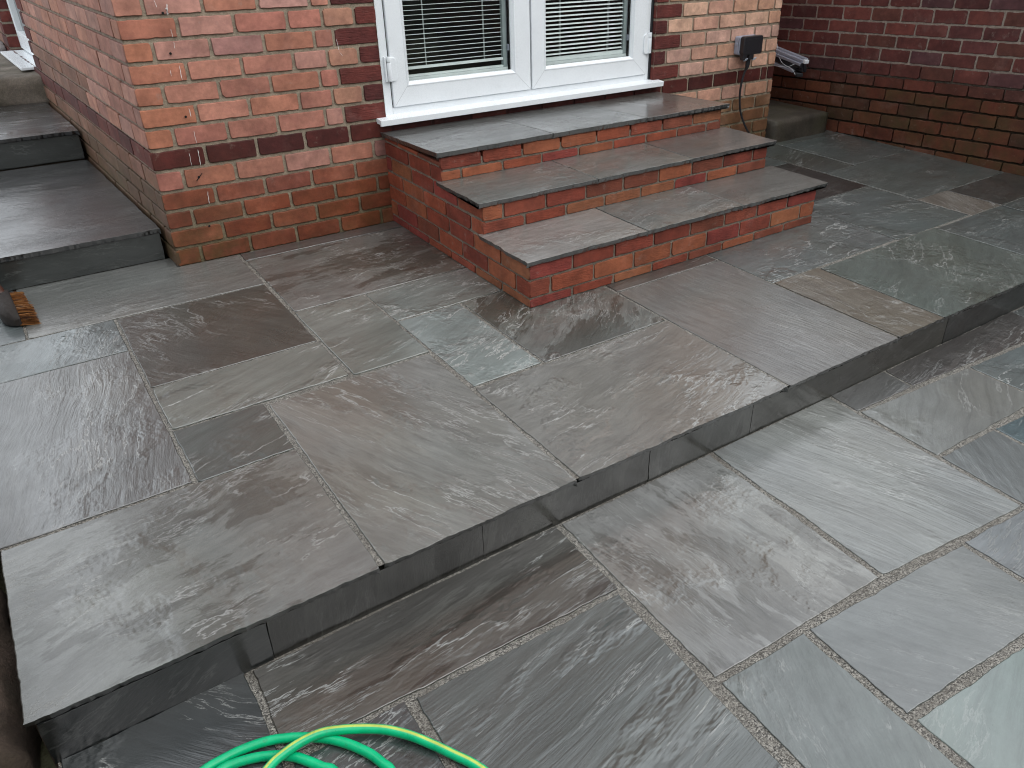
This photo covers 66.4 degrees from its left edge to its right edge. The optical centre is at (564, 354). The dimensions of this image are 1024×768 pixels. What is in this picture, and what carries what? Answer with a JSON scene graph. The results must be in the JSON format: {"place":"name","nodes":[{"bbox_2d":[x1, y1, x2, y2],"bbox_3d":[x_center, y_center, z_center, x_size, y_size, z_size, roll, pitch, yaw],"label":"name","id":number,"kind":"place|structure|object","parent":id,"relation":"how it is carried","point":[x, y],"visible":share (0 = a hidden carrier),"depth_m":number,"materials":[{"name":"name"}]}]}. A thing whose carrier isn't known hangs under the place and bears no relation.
{"place":"outdoors","nodes":[
{"label":"outdoors","id":0,"kind":"place"},
{"bbox_2d":[0,556,55,767],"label":"ground","id":1,"kind":"structure","parent":0,"point":[45,760],"depth_m":1.77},
{"bbox_2d":[0,587,41,767],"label":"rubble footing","id":2,"kind":"object","parent":1,"relation":"on","point":[18,744],"visible":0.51,"depth_m":1.72,"materials":[{"name":"soil"}]},
{"bbox_2d":[0,53,49,106],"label":"concrete landing","id":3,"kind":"object","parent":1,"relation":"on","point":[18,86],"visible":0.39,"depth_m":5.10,"materials":[{"name":"grey concrete"}]},
{"bbox_2d":[0,40,6,50],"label":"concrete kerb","id":4,"kind":"structure","parent":3,"relation":"on","point":[2,47],"depth_m":6.03,"materials":[{"name":"grey concrete"}]},
{"bbox_2d":[0,0,781,266],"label":"brick house","id":5,"kind":"structure","parent":1,"relation":"on","point":[208,130],"depth_m":3.81,"materials":[{"name":"red brick"}]},
{"bbox_2d":[0,0,35,70],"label":"side door","id":6,"kind":"structure","parent":5,"relation":"in","point":[26,53],"depth_m":5.69,"materials":[{"name":"white plastic"}]},
{"bbox_2d":[374,0,663,126],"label":"patio door","id":7,"kind":"structure","parent":5,"relation":"in","point":[533,78],"depth_m":4.21,"materials":[{"name":"white plastic"}]},
{"bbox_2d":[734,34,762,60],"bbox_3d":[1.203,-2.006,5.112,0.186,0.152,0.082,-19,35,-31],"label":"outdoor socket","id":8,"kind":"object","parent":5,"relation":"attached to","point":[746,47],"visible":1,"depth_m":5.07,"materials":[{"name":"grey plastic"}]},
{"bbox_2d":[739,59,749,132],"bbox_3d":[1.328,-1.732,5.363,0.364,0.615,0.053,-19,35,-31],"label":"power cable","id":9,"kind":"object","parent":8,"relation":"hanging from","point":[747,64],"visible":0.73,"depth_m":5.23,"materials":[{"name":"black plastic"}]},
{"bbox_2d":[770,0,1023,175],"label":"garden wall","id":10,"kind":"structure","parent":1,"relation":"on","point":[943,78],"depth_m":5.28,"materials":[{"name":"brick"}]},
{"bbox_2d":[774,45,808,76],"bbox_3d":[1.561,-2.335,6.056,0.130,0.219,0.890,-13,32,-22],"label":"folded airer","id":11,"kind":"object","parent":10,"relation":"on","point":[798,63],"visible":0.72,"depth_m":5.83,"materials":[{"name":"metal"}]},
{"bbox_2d":[0,130,1023,767],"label":"patio","id":12,"kind":"structure","parent":0,"point":[216,472],"depth_m":2.62,"materials":[{"name":"stone"}]},
{"bbox_2d":[0,285,40,325],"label":"broom","id":13,"kind":"object","parent":12,"relation":"on","point":[16,308],"visible":1,"depth_m":3.08,"materials":[{"name":"brown wood"}]},
{"bbox_2d":[0,102,164,291],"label":"stone steps","id":14,"kind":"structure","parent":12,"relation":"on","point":[67,211],"depth_m":3.77,"materials":[{"name":"stone"}]},
{"bbox_2d":[380,92,827,307],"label":"brick steps","id":15,"kind":"structure","parent":12,"relation":"on","point":[534,208],"depth_m":3.73,"materials":[{"name":"brick"}]},
{"bbox_2d":[765,100,827,142],"bbox_3d":[1.244,-1.948,6.325,0.605,0.258,1.675,-19,35,-31],"label":"concrete step","id":16,"kind":"object","parent":12,"relation":"on","point":[787,121],"visible":0.19,"depth_m":5.73,"materials":[{"name":"grey concrete"}]},
{"bbox_2d":[58,306,1023,767],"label":"patio","id":17,"kind":"structure","parent":0,"point":[834,580],"depth_m":1.96,"materials":[{"name":"stone"}]},
{"bbox_2d":[200,724,487,767],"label":"garden hose","id":18,"kind":"object","parent":17,"relation":"on","point":[234,758],"visible":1,"depth_m":1.65,"materials":[{"name":"rubber"}]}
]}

